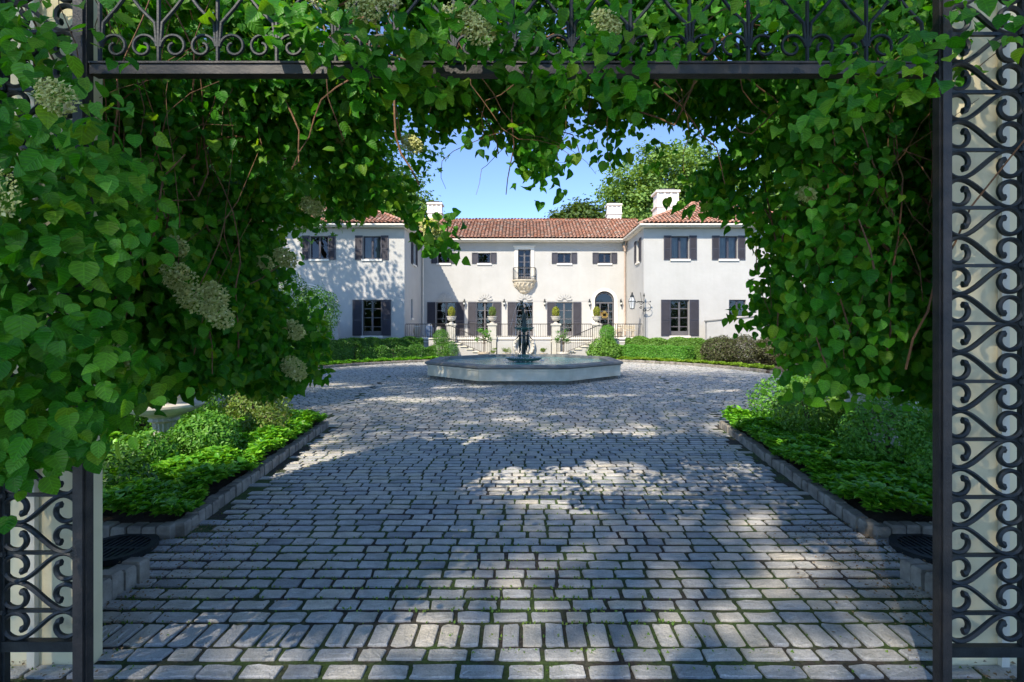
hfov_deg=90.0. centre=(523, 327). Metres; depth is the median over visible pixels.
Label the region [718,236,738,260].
window
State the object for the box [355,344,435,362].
hedge
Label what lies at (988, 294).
gate wall
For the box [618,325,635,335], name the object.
stone bench
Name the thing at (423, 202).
broadleaf tree
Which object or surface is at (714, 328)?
garden wall
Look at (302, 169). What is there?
maple tree
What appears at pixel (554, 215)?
broadleaf tree
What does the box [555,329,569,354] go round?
potted plant
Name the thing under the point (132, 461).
shrub
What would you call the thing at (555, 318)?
stone urn
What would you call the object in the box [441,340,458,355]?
shrub
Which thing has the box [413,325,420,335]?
ceramic jar
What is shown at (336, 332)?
garden wall
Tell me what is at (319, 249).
window
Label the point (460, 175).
sky
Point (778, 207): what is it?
broadleaf tree
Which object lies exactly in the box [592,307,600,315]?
topiary
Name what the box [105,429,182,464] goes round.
shrub
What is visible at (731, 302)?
window
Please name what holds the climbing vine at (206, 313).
attached to the iron gateway
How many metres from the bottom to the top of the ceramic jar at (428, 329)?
0.930 m
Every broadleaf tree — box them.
[383,160,444,217]
[542,204,580,218]
[550,194,605,218]
[582,130,759,221]
[753,164,854,222]
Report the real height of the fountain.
3.100 m
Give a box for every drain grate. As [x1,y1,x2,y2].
[103,533,158,566]
[889,533,932,564]
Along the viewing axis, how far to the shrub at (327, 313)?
26.11 m
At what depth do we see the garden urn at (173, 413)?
7.23 m
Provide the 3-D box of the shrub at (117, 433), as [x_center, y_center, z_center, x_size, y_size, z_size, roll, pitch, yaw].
[-7.335,1.774,9.434,5.523,0.367,9.102,0,0,0]
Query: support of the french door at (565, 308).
in the mansion
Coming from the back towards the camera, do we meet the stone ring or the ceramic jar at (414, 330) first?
the ceramic jar at (414, 330)
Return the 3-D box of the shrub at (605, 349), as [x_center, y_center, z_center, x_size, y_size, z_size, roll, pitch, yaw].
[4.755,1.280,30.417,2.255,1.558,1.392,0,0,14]
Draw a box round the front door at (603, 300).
[595,292,613,335]
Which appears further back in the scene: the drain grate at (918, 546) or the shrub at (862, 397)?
the shrub at (862, 397)
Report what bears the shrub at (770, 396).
on the planting bed at (896, 514)
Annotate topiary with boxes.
[448,306,454,315]
[488,306,496,315]
[552,307,559,315]
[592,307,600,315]
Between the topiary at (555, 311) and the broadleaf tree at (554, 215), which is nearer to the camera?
the topiary at (555, 311)
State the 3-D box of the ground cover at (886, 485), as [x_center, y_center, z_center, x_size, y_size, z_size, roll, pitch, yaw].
[4.431,1.712,7.471,1.760,0.391,5.500,0,0,7]
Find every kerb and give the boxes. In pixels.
[103,401,328,539]
[103,557,149,604]
[318,360,427,367]
[617,359,765,372]
[719,371,932,538]
[900,558,932,598]
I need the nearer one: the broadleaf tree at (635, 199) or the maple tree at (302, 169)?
the maple tree at (302, 169)
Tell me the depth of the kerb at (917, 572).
3.92 m
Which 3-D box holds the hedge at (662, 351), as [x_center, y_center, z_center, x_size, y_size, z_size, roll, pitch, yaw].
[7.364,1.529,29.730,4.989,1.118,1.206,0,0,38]
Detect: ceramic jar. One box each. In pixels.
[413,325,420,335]
[426,323,431,335]
[616,326,621,335]
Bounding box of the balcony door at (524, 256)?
[518,250,530,278]
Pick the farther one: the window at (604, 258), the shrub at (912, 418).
the window at (604, 258)
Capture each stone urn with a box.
[446,316,455,323]
[487,316,496,323]
[551,316,560,323]
[592,316,601,323]
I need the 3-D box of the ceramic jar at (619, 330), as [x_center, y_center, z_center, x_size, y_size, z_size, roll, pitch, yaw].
[6.350,0.296,34.100,0.432,0.744,0.432,0,0,0]
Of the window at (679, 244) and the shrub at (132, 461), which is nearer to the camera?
the shrub at (132, 461)
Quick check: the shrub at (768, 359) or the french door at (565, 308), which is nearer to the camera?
the shrub at (768, 359)
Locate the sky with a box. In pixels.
[204,3,777,218]
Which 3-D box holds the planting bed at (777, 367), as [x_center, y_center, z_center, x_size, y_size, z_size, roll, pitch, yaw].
[12.150,1.990,27.796,15.700,0.120,11.207,0,0,0]
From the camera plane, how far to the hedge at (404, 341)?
30.40 m
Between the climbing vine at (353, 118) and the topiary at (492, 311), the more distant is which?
the topiary at (492, 311)
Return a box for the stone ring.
[513,337,534,353]
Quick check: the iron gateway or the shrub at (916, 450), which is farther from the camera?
the shrub at (916, 450)
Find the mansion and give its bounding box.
[271,188,804,341]
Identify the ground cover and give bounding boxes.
[103,409,328,516]
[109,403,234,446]
[319,356,442,364]
[612,356,774,368]
[719,404,932,516]
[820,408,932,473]
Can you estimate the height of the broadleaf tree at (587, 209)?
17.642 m
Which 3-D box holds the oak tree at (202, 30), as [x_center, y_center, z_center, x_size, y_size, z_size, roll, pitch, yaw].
[-17.419,-7.332,21.107,12.425,18.864,11.624,0,0,27]
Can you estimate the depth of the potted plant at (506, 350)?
32.51 m
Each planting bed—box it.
[103,404,318,523]
[683,361,787,372]
[737,373,932,522]
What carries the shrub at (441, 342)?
on the planting bed
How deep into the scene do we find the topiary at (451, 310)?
33.21 m
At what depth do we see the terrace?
33.24 m
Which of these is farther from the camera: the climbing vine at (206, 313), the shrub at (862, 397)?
the shrub at (862, 397)
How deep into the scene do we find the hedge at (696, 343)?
29.85 m
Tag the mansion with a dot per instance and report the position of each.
(379, 276)
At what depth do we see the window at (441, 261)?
39.14 m
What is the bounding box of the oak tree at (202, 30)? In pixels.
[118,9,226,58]
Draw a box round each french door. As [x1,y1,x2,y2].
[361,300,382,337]
[436,302,455,334]
[477,302,492,335]
[516,302,532,335]
[556,302,572,335]
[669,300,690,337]
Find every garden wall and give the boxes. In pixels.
[291,320,340,345]
[704,315,767,357]
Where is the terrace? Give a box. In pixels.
[409,324,638,355]
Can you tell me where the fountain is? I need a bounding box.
[425,301,622,384]
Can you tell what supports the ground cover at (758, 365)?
on the planting bed at (777, 367)
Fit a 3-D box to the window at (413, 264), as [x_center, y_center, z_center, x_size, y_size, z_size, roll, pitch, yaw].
[-7.860,-5.135,36.300,0.300,1.630,1.160,0,0,0]
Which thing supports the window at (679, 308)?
in the mansion
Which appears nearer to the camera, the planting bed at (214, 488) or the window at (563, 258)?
the planting bed at (214, 488)
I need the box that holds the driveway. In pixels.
[10,362,1016,679]
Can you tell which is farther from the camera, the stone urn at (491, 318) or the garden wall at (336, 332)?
the stone urn at (491, 318)
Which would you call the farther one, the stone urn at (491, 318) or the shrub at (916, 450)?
the stone urn at (491, 318)
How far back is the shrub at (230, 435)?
7.00 m
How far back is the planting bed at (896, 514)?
5.28 m
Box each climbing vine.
[0,0,340,534]
[57,0,944,460]
[703,0,1023,416]
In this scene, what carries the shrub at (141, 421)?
on the planting bed at (214, 488)
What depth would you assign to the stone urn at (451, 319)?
33.17 m
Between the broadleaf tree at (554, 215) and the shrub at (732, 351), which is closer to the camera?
the shrub at (732, 351)
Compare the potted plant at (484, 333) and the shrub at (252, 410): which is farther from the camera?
the potted plant at (484, 333)
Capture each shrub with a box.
[103,440,160,488]
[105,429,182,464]
[122,389,230,431]
[165,409,242,455]
[219,389,294,431]
[278,273,341,354]
[431,328,450,356]
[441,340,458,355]
[585,336,622,358]
[599,324,616,347]
[700,334,764,364]
[746,374,837,421]
[753,337,785,365]
[769,376,903,437]
[830,395,932,484]
[861,409,931,432]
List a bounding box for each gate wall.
[10,0,102,669]
[952,0,1016,666]
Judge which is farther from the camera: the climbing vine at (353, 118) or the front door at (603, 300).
the front door at (603, 300)
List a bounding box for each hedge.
[320,340,360,364]
[338,336,423,347]
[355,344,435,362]
[614,344,694,362]
[624,336,729,359]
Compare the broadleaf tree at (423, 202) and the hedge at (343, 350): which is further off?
the broadleaf tree at (423, 202)
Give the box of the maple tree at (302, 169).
[112,5,449,247]
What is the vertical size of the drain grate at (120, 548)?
0.050 m
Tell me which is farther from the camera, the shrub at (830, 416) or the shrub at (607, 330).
the shrub at (607, 330)
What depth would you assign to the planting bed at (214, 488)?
5.22 m
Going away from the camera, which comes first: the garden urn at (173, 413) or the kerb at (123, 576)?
the kerb at (123, 576)
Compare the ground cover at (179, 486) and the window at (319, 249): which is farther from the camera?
the window at (319, 249)
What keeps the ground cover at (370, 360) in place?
on the planting bed
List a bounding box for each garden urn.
[130,395,204,448]
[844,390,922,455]
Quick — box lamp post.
[628,292,650,336]
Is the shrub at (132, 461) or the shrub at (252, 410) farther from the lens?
the shrub at (252, 410)
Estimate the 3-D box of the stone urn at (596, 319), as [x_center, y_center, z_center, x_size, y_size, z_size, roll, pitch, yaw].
[4.730,-0.479,33.360,0.646,0.475,0.646,0,0,0]
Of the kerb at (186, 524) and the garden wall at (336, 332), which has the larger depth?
the garden wall at (336, 332)
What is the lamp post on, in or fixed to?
on the planting bed at (777, 367)
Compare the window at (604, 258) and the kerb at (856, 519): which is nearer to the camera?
the kerb at (856, 519)
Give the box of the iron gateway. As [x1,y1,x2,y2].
[0,0,1023,681]
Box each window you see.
[308,236,328,260]
[361,236,381,260]
[412,244,416,266]
[436,253,450,264]
[477,253,491,264]
[557,253,571,264]
[597,253,611,264]
[670,236,690,260]
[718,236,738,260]
[729,300,744,316]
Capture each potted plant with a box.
[474,327,492,354]
[502,347,510,353]
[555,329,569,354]
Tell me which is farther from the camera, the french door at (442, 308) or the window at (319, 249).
the french door at (442, 308)
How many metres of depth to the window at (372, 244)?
33.73 m
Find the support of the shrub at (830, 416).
on the planting bed at (896, 514)
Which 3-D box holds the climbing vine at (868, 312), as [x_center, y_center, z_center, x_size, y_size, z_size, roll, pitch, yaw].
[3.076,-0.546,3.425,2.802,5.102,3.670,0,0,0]
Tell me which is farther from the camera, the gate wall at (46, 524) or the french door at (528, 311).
the french door at (528, 311)
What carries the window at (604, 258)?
in the mansion

